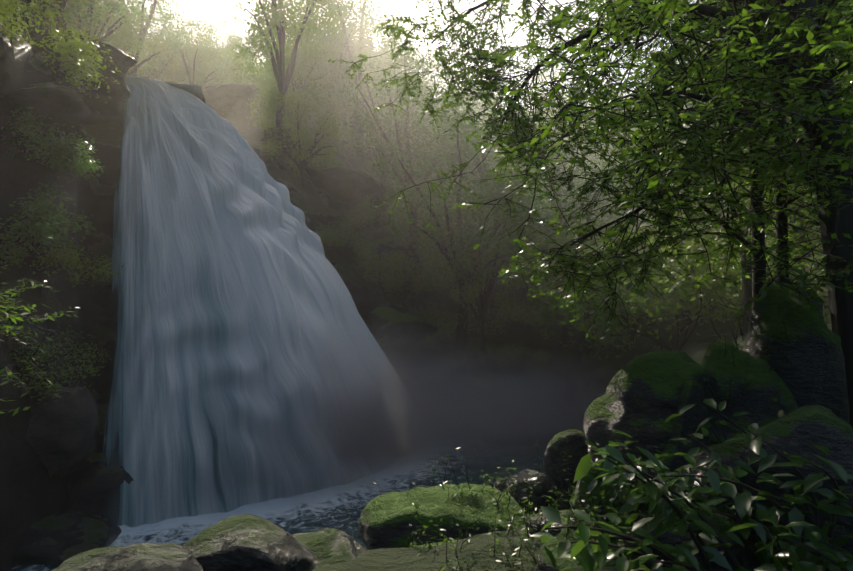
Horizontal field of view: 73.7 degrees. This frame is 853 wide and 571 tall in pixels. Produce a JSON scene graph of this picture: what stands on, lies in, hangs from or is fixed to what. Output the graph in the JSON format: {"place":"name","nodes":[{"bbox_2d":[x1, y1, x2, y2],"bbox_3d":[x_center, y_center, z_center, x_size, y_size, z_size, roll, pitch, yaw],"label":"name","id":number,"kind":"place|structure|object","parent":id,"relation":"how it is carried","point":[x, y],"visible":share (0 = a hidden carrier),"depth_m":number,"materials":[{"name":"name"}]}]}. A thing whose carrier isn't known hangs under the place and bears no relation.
{"place":"outdoors","nodes":[
{"label":"outdoors","id":0,"kind":"place"},
{"bbox_2d":[0,268,78,415],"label":"twigs","id":1,"kind":"object","parent":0,"point":[13,333],"depth_m":5.79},
{"bbox_2d":[164,82,206,103],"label":"rock","id":2,"kind":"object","parent":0,"point":[195,90],"depth_m":36.39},
{"bbox_2d":[218,57,269,99],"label":"tree","id":3,"kind":"object","parent":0,"point":[237,70],"depth_m":113.70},
{"bbox_2d":[104,75,428,526],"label":"waterfall water","id":4,"kind":"structure","parent":0,"point":[252,364],"depth_m":27.91,"materials":[{"name":"liquid"}]},
{"bbox_2d":[9,403,585,570],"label":"pool water","id":5,"kind":"structure","parent":0,"point":[485,438],"depth_m":29.40,"materials":[{"name":"liquid"}]},
{"bbox_2d":[0,24,831,570],"bbox_3d":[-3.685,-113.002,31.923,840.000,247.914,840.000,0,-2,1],"label":"terrain","id":6,"kind":"structure","parent":0,"point":[570,388],"depth_m":27.20,"materials":[{"name":"soil"}]},
{"bbox_2d":[11,0,40,32],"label":"tree","id":7,"kind":"object","parent":6,"relation":"on","point":[26,19],"visible":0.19,"depth_m":26.09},
{"bbox_2d":[0,0,57,17],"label":"tree","id":8,"kind":"object","parent":6,"relation":"on","point":[52,2],"visible":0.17,"depth_m":36.32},
{"bbox_2d":[7,319,65,398],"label":"rock","id":9,"kind":"object","parent":6,"relation":"on","point":[14,343],"visible":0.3,"depth_m":20.36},
{"bbox_2d":[6,0,78,30],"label":"tree","id":10,"kind":"object","parent":6,"relation":"on","point":[41,25],"depth_m":52.58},
{"bbox_2d":[0,82,90,135],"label":"cliff rock","id":11,"kind":"object","parent":6,"relation":"on","point":[59,104],"visible":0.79,"depth_m":22.32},
{"bbox_2d":[0,183,95,267],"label":"cliff bush","id":12,"kind":"object","parent":6,"relation":"on","point":[41,206],"depth_m":20.50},
{"bbox_2d":[6,0,89,29],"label":"tree","id":13,"kind":"object","parent":6,"relation":"on","point":[72,12],"depth_m":60.51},
{"bbox_2d":[1,106,103,182],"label":"cliff bush","id":14,"kind":"object","parent":6,"relation":"on","point":[62,163],"depth_m":22.26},
{"bbox_2d":[41,0,65,15],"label":"tree","id":15,"kind":"object","parent":6,"relation":"on","point":[54,9],"visible":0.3,"depth_m":46.79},
{"bbox_2d":[7,312,110,404],"bbox_3d":[-14.130,2.525,20.586,4.619,3.140,4.963,1,-2,-21],"label":"cliff bush","id":16,"kind":"object","parent":6,"relation":"on","point":[45,384],"depth_m":19.83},
{"bbox_2d":[0,0,120,102],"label":"cliff bush","id":17,"kind":"object","parent":6,"relation":"on","point":[82,62],"depth_m":22.42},
{"bbox_2d":[0,240,123,286],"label":"cliff bush","id":18,"kind":"object","parent":6,"relation":"on","point":[59,255],"depth_m":21.94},
{"bbox_2d":[26,382,98,479],"bbox_3d":[-14.305,5.594,21.269,3.488,4.020,3.295,-2,-3,42],"label":"rock","id":19,"kind":"object","parent":6,"relation":"on","point":[60,436],"visible":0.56,"depth_m":20.49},
{"bbox_2d":[16,512,121,566],"bbox_3d":[-12.893,9.433,20.199,4.184,2.632,3.690,0,-2,1],"label":"rock","id":20,"kind":"object","parent":6,"relation":"on","point":[56,540],"visible":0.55,"depth_m":19.49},
{"bbox_2d":[0,0,143,34],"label":"tree","id":21,"kind":"object","parent":6,"relation":"on","point":[117,8],"depth_m":53.20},
{"bbox_2d":[17,29,136,110],"bbox_3d":[-18.653,-10.454,28.335,7.111,2.802,6.107,1,-2,-33],"label":"cliff rock","id":22,"kind":"object","parent":6,"relation":"on","point":[120,93],"visible":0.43,"depth_m":28.09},
{"bbox_2d":[51,0,132,73],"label":"tree","id":23,"kind":"object","parent":6,"relation":"on","point":[105,28],"depth_m":76.68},
{"bbox_2d":[64,451,133,524],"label":"rock","id":24,"kind":"object","parent":6,"relation":"on","point":[96,481],"visible":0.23,"depth_m":22.22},
{"bbox_2d":[51,0,150,55],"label":"tree","id":25,"kind":"object","parent":6,"relation":"on","point":[125,42],"depth_m":63.22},
{"bbox_2d":[69,16,137,75],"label":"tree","id":26,"kind":"object","parent":6,"relation":"on","point":[117,47],"visible":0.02,"depth_m":82.33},
{"bbox_2d":[82,103,125,124],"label":"cliff rock","id":27,"kind":"object","parent":6,"relation":"on","point":[105,116],"visible":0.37,"depth_m":30.48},
{"bbox_2d":[52,543,202,570],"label":"rock","id":28,"kind":"object","parent":6,"relation":"on","point":[152,557],"visible":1,"depth_m":4.12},
{"bbox_2d":[87,0,193,81],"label":"tree","id":29,"kind":"object","parent":6,"relation":"on","point":[170,39],"depth_m":84.56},
{"bbox_2d":[123,33,185,83],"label":"tree","id":30,"kind":"object","parent":6,"relation":"on","point":[169,65],"depth_m":92.31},
{"bbox_2d":[135,20,174,52],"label":"tree","id":31,"kind":"object","parent":6,"relation":"on","point":[157,30],"visible":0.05,"depth_m":241.10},
{"bbox_2d":[132,0,181,65],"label":"tree","id":32,"kind":"object","parent":6,"relation":"on","point":[158,21],"depth_m":145.08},
{"bbox_2d":[144,35,190,83],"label":"tree","id":33,"kind":"object","parent":6,"relation":"on","point":[160,54],"depth_m":108.71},
{"bbox_2d":[153,14,245,87],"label":"tree","id":34,"kind":"object","parent":6,"relation":"on","point":[199,36],"depth_m":107.52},
{"bbox_2d":[186,19,253,83],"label":"tree","id":35,"kind":"object","parent":6,"relation":"on","point":[235,38],"depth_m":126.91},
{"bbox_2d":[194,12,251,76],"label":"tree","id":36,"kind":"object","parent":6,"relation":"on","point":[226,34],"depth_m":186.76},
{"bbox_2d":[216,40,254,83],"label":"tree","id":37,"kind":"object","parent":6,"relation":"on","point":[243,68],"depth_m":154.47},
{"bbox_2d":[202,83,272,132],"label":"cliff rock","id":38,"kind":"object","parent":6,"relation":"on","point":[227,102],"visible":0.24,"depth_m":100.57,"materials":[{"name":"rock"}]},
{"bbox_2d":[158,27,228,90],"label":"tree","id":39,"kind":"object","parent":38,"relation":"on","point":[201,70],"depth_m":97.92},
{"bbox_2d":[246,89,313,132],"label":"bush","id":40,"kind":"object","parent":38,"relation":"on","point":[261,111],"depth_m":103.43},
{"bbox_2d":[182,514,316,570],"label":"rock","id":41,"kind":"object","parent":6,"relation":"on","point":[245,542],"visible":0.82,"depth_m":4.59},
{"bbox_2d":[226,25,285,94],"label":"tree","id":42,"kind":"object","parent":6,"relation":"on","point":[251,57],"depth_m":129.25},
{"bbox_2d":[227,0,345,127],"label":"tree","id":43,"kind":"object","parent":6,"relation":"on","point":[292,30],"depth_m":60.30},
{"bbox_2d":[260,127,318,160],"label":"cliff rock","id":44,"kind":"object","parent":6,"relation":"on","point":[278,139],"visible":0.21,"depth_m":56.59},
{"bbox_2d":[252,21,331,122],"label":"tree","id":45,"kind":"object","parent":6,"relation":"on","point":[294,76],"depth_m":95.33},
{"bbox_2d":[256,66,339,127],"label":"bush","id":46,"kind":"object","parent":6,"relation":"on","point":[326,106],"depth_m":67.81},
{"bbox_2d":[254,87,344,191],"bbox_3d":[-11.871,-13.288,54.142,8.509,10.353,8.347,-7,-4,2],"label":"tree","id":47,"kind":"object","parent":6,"relation":"on","point":[302,133],"depth_m":53.29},
{"bbox_2d":[247,0,352,127],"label":"tree","id":48,"kind":"object","parent":6,"relation":"on","point":[336,54],"depth_m":91.25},
{"bbox_2d":[246,88,359,149],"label":"bush","id":49,"kind":"object","parent":6,"relation":"on","point":[328,109],"depth_m":75.78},
{"bbox_2d":[297,157,330,180],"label":"cliff rock","id":50,"kind":"object","parent":6,"relation":"on","point":[313,172],"visible":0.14,"depth_m":59.20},
{"bbox_2d":[310,129,336,166],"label":"cliff bush","id":51,"kind":"object","parent":6,"relation":"on","point":[324,152],"depth_m":61.08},
{"bbox_2d":[308,21,348,130],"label":"tree","id":52,"kind":"object","parent":6,"relation":"on","point":[328,56],"depth_m":108.09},
{"bbox_2d":[292,527,367,567],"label":"rock","id":53,"kind":"object","parent":6,"relation":"on","point":[326,546],"visible":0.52,"depth_m":5.10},
{"bbox_2d":[308,70,353,132],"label":"tree","id":54,"kind":"object","parent":6,"relation":"on","point":[346,110],"depth_m":115.42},
{"bbox_2d":[293,0,376,119],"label":"tree","id":55,"kind":"object","parent":6,"relation":"on","point":[364,42],"depth_m":96.61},
{"bbox_2d":[329,57,374,139],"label":"tree","id":56,"kind":"object","parent":6,"relation":"on","point":[345,114],"depth_m":126.44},
{"bbox_2d":[313,167,396,227],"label":"cliff rock","id":57,"kind":"object","parent":6,"relation":"on","point":[349,188],"visible":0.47,"depth_m":58.86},
{"bbox_2d":[302,0,418,159],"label":"tree","id":58,"kind":"object","parent":6,"relation":"on","point":[362,29],"depth_m":97.22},
{"bbox_2d":[336,4,398,141],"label":"tree","id":59,"kind":"object","parent":6,"relation":"on","point":[375,13],"depth_m":110.83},
{"bbox_2d":[341,243,414,285],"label":"cliff bush","id":60,"kind":"object","parent":6,"relation":"on","point":[395,259],"depth_m":50.94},
{"bbox_2d":[343,43,428,183],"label":"tree","id":61,"kind":"object","parent":6,"relation":"on","point":[364,89],"depth_m":75.14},
{"bbox_2d":[364,68,424,145],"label":"tree","id":62,"kind":"object","parent":6,"relation":"on","point":[381,102],"depth_m":104.39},
{"bbox_2d":[368,237,423,284],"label":"cliff rock","id":63,"kind":"object","parent":6,"relation":"on","point":[385,246],"visible":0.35,"depth_m":55.42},
{"bbox_2d":[365,59,433,175],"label":"tree","id":64,"kind":"object","parent":6,"relation":"on","point":[415,85],"depth_m":112.46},
{"bbox_2d":[361,125,439,193],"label":"bush","id":65,"kind":"object","parent":6,"relation":"on","point":[370,165],"depth_m":93.28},
{"bbox_2d":[369,307,437,348],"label":"cliff rock","id":66,"kind":"object","parent":6,"relation":"on","point":[386,321],"visible":0.81,"depth_m":46.94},
{"bbox_2d":[378,68,433,155],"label":"tree","id":67,"kind":"object","parent":6,"relation":"on","point":[429,84],"visible":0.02,"depth_m":120.00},
{"bbox_2d":[377,329,439,351],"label":"cliff bush","id":68,"kind":"object","parent":6,"relation":"on","point":[427,340],"depth_m":47.32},
{"bbox_2d":[334,39,483,285],"bbox_3d":[-1.079,-13.140,61.108,16.684,27.853,15.116,-3,-3,32],"label":"tree","id":69,"kind":"object","parent":6,"relation":"on","point":[370,125],"depth_m":59.60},
{"bbox_2d":[402,213,464,280],"bbox_3d":[0.227,-4.150,65.913,9.979,8.387,14.382,0,-2,0],"label":"bush","id":70,"kind":"object","parent":6,"relation":"on","point":[425,249],"depth_m":63.15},
{"bbox_2d":[402,86,467,190],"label":"tree","id":71,"kind":"object","parent":6,"relation":"on","point":[434,127],"depth_m":94.24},
{"bbox_2d":[416,540,456,546],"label":"rock","id":72,"kind":"object","parent":6,"relation":"on","point":[443,542],"visible":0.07,"depth_m":5.61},
{"bbox_2d":[380,171,500,245],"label":"bush","id":73,"kind":"object","parent":6,"relation":"on","point":[403,214],"depth_m":69.66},
{"bbox_2d":[358,483,534,549],"bbox_3d":[0.284,2.958,6.607,2.156,1.305,1.583,0,-2,1],"label":"boulder","id":74,"kind":"object","parent":6,"relation":"on","point":[385,520],"visible":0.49,"depth_m":6.14,"materials":[{"name":"stone"}]},
{"bbox_2d":[413,302,488,350],"bbox_3d":[1.341,3.830,53.280,7.570,4.790,7.046,1,-2,-29],"label":"cliff bush","id":75,"kind":"object","parent":6,"relation":"on","point":[449,329],"depth_m":53.32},
{"bbox_2d":[420,70,483,122],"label":"tree","id":76,"kind":"object","parent":6,"relation":"on","point":[442,80],"depth_m":140.27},
{"bbox_2d":[405,170,503,283],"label":"tree","id":77,"kind":"object","parent":6,"relation":"on","point":[455,206],"depth_m":68.10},
{"bbox_2d":[438,105,483,194],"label":"tree","id":78,"kind":"object","parent":6,"relation":"on","point":[469,128],"depth_m":109.75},
{"bbox_2d":[370,109,558,361],"bbox_3d":[3.780,-4.090,50.505,17.247,24.511,15.626,-1,-2,40],"label":"tree","id":79,"kind":"object","parent":6,"relation":"on","point":[525,202],"depth_m":48.99,"materials":[{"name":"plant"}]},
{"bbox_2d":[439,77,493,113],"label":"tree","id":80,"kind":"object","parent":6,"relation":"on","point":[480,101],"depth_m":157.63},
{"bbox_2d":[420,185,532,365],"bbox_3d":[4.631,-0.314,52.564,9.793,17.211,8.820,-3,-2,42],"label":"tree","id":81,"kind":"object","parent":6,"relation":"on","point":[517,280],"depth_m":51.63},
{"bbox_2d":[426,82,550,268],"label":"tree","id":82,"kind":"object","parent":6,"relation":"on","point":[490,155],"depth_m":75.79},
{"bbox_2d":[462,109,518,178],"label":"tree","id":83,"kind":"object","parent":6,"relation":"on","point":[489,146],"depth_m":99.13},
{"bbox_2d":[469,81,526,116],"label":"tree","id":84,"kind":"object","parent":6,"relation":"on","point":[513,95],"depth_m":165.04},
{"bbox_2d":[493,477,508,491],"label":"rock","id":85,"kind":"object","parent":6,"relation":"on","point":[499,483],"visible":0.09,"depth_m":7.18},
{"bbox_2d":[462,112,539,239],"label":"tree","id":86,"kind":"object","parent":6,"relation":"on","point":[487,159],"depth_m":85.36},
{"bbox_2d":[470,298,559,340],"bbox_3d":[9.741,3.569,61.181,11.752,5.021,8.796,-2,-3,37],"label":"bush","id":87,"kind":"object","parent":6,"relation":"on","point":[531,320],"depth_m":59.99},
{"bbox_2d":[499,222,564,314],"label":"tree","id":88,"kind":"object","parent":6,"relation":"on","point":[542,244],"depth_m":66.60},
{"bbox_2d":[507,469,558,513],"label":"boulder","id":89,"kind":"object","parent":6,"relation":"on","point":[542,488],"visible":0.41,"depth_m":6.76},
{"bbox_2d":[523,214,569,281],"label":"tree","id":90,"kind":"object","parent":6,"relation":"on","point":[540,236],"depth_m":76.62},
{"bbox_2d":[544,429,587,510],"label":"boulder","id":91,"kind":"object","parent":6,"relation":"on","point":[573,443],"visible":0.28,"depth_m":7.36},
{"bbox_2d":[526,510,605,535],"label":"boulder","id":92,"kind":"object","parent":6,"relation":"on","point":[555,531],"visible":0.23,"depth_m":5.29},
{"bbox_2d":[513,106,619,228],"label":"tree","id":93,"kind":"object","parent":6,"relation":"on","point":[567,166],"depth_m":85.12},
{"bbox_2d":[545,211,597,234],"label":"bush","id":94,"kind":"object","parent":6,"relation":"on","point":[570,222],"visible":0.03,"depth_m":94.90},
{"bbox_2d":[536,528,615,570],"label":"boulder","id":95,"kind":"object","parent":6,"relation":"on","point":[544,561],"visible":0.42,"depth_m":4.41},
{"bbox_2d":[504,131,650,347],"bbox_3d":[15.531,-4.072,58.092,16.187,21.919,18.422,0,-2,-2],"label":"tree","id":96,"kind":"object","parent":6,"relation":"on","point":[578,185],"depth_m":57.88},
{"bbox_2d":[356,300,822,570],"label":"weeds","id":97,"kind":"object","parent":6,"relation":"on","point":[568,519],"depth_m":5.29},
{"bbox_2d":[328,0,852,428],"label":"tree","id":98,"kind":"object","parent":6,"relation":"on","point":[805,110],"depth_m":6.91,"materials":[{"name":"plant"}]},
{"bbox_2d":[528,221,658,362],"bbox_3d":[13.963,0.636,49.065,11.784,12.214,12.013,3,-3,-11],"label":"tree","id":99,"kind":"object","parent":6,"relation":"on","point":[552,301],"depth_m":48.39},
{"bbox_2d":[570,459,631,526],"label":"boulder","id":100,"kind":"object","parent":6,"relation":"on","point":[587,480],"visible":0.3,"depth_m":5.62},
{"bbox_2d":[569,137,638,221],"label":"tree","id":101,"kind":"object","parent":6,"relation":"on","point":[597,160],"depth_m":89.95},
{"bbox_2d":[575,113,637,222],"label":"tree","id":102,"kind":"object","parent":6,"relation":"on","point":[601,156],"depth_m":102.31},
{"bbox_2d":[577,273,673,333],"bbox_3d":[18.531,0.962,51.963,9.405,7.094,6.526,0,-2,-3],"label":"bush","id":103,"kind":"object","parent":6,"relation":"on","point":[581,320],"depth_m":52.16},
{"bbox_2d":[525,212,744,360],"bbox_3d":[14.674,0.143,36.028,15.722,10.329,16.892,0,-2,5],"label":"bush","id":104,"kind":"object","parent":6,"relation":"on","point":[687,301],"depth_m":35.01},
{"bbox_2d":[583,219,693,345],"bbox_3d":[15.671,-0.175,42.449,8.391,9.474,8.231,0,-2,7],"label":"tree","id":105,"kind":"object","parent":6,"relation":"on","point":[613,244],"depth_m":41.68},
{"bbox_2d":[606,105,701,239],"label":"tree","id":106,"kind":"object","parent":6,"relation":"on","point":[651,165],"depth_m":85.29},
{"bbox_2d":[583,350,732,503],"bbox_3d":[2.558,1.603,6.499,1.260,1.739,1.660,0,-2,-10],"label":"boulder","id":107,"kind":"object","parent":6,"relation":"on","point":[632,404],"visible":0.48,"depth_m":6.09,"materials":[{"name":"stone"}]},
{"bbox_2d":[653,380,709,498],"bbox_3d":[2.594,1.665,5.828,0.621,1.384,0.507,0,-2,1],"label":"boulder","id":108,"kind":"object","parent":6,"relation":"on","point":[690,394],"visible":0.39,"depth_m":5.72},
{"bbox_2d":[647,23,730,216],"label":"tree","id":109,"kind":"object","parent":6,"relation":"on","point":[685,125],"depth_m":75.72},
{"bbox_2d":[623,505,760,570],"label":"boulder","id":110,"kind":"object","parent":6,"relation":"on","point":[745,557],"visible":0.41,"depth_m":3.83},
{"bbox_2d":[531,397,852,570],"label":"shrub","id":111,"kind":"object","parent":6,"relation":"on","point":[663,520],"depth_m":3.32,"materials":[{"name":"plant"}]},
{"bbox_2d":[649,180,746,237],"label":"tree","id":112,"kind":"object","parent":6,"relation":"on","point":[711,210],"depth_m":67.48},
{"bbox_2d":[657,222,775,289],"bbox_3d":[28.408,-2.645,55.996,9.351,8.196,13.476,3,-4,-56],"label":"bush","id":113,"kind":"object","parent":6,"relation":"on","point":[715,251],"depth_m":54.43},
{"bbox_2d":[606,5,852,334],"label":"tree","id":114,"kind":"object","parent":6,"relation":"on","point":[713,235],"depth_m":30.60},
{"bbox_2d":[702,216,775,259],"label":"bush","id":115,"kind":"object","parent":6,"relation":"on","point":[766,236],"visible":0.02,"depth_m":58.41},
{"bbox_2d":[661,216,828,316],"bbox_3d":[20.835,-0.710,35.111,10.700,7.975,9.959,2,-3,-42],"label":"bush","id":116,"kind":"object","parent":6,"relation":"on","point":[739,260],"depth_m":34.44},
{"bbox_2d":[700,336,797,440],"bbox_3d":[3.567,1.440,6.447,1.238,1.705,1.177,0,-2,1],"label":"boulder","id":117,"kind":"object","parent":6,"relation":"on","point":[754,399],"visible":0.38,"depth_m":6.03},
{"bbox_2d":[690,404,852,570],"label":"boulder","id":118,"kind":"object","parent":6,"relation":"on","point":[814,424],"visible":0.46,"depth_m":3.98,"materials":[{"name":"stone"}]},
{"bbox_2d":[747,192,822,264],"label":"tree","id":119,"kind":"object","parent":6,"relation":"on","point":[820,246],"depth_m":48.56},
{"bbox_2d":[744,283,849,422],"bbox_3d":[4.225,1.264,6.607,0.984,2.604,1.115,-1,-2,21],"label":"boulder","id":120,"kind":"object","parent":6,"relation":"on","point":[809,370],"visible":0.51,"depth_m":6.14,"materials":[{"name":"stone"}]},
{"bbox_2d":[776,0,851,149],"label":"tree","id":121,"kind":"object","parent":6,"relation":"on","point":[841,88],"depth_m":26.00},
{"bbox_2d":[830,58,852,99],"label":"tree","id":122,"kind":"object","parent":6,"relation":"on","point":[844,75],"visible":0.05,"depth_m":19.71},
{"bbox_2d":[102,0,834,110],"label":"sky","id":123,"kind":"structure","parent":0,"point":[208,9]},
{"bbox_2d":[526,68,573,111],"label":"tree","id":124,"kind":"object","parent":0,"point":[555,72],"depth_m":295.00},
{"bbox_2d":[536,90,570,113],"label":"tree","id":125,"kind":"object","parent":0,"point":[556,100],"depth_m":245.49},
{"bbox_2d":[539,109,571,186],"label":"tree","id":126,"kind":"object","parent":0,"point":[554,126],"depth_m":143.07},
{"bbox_2d":[587,208,616,222],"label":"tree","id":127,"kind":"object","parent":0,"point":[600,217],"depth_m":108.66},
{"bbox_2d":[646,220,740,307],"bbox_3d":[22.003,-1.577,46.802,7.450,8.735,7.483,0,-1,4],"label":"tree","id":128,"kind":"object","parent":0,"point":[706,237],"depth_m":46.10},
{"bbox_2d":[682,0,850,282],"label":"tree","id":129,"kind":"object","parent":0,"point":[795,209],"depth_m":41.09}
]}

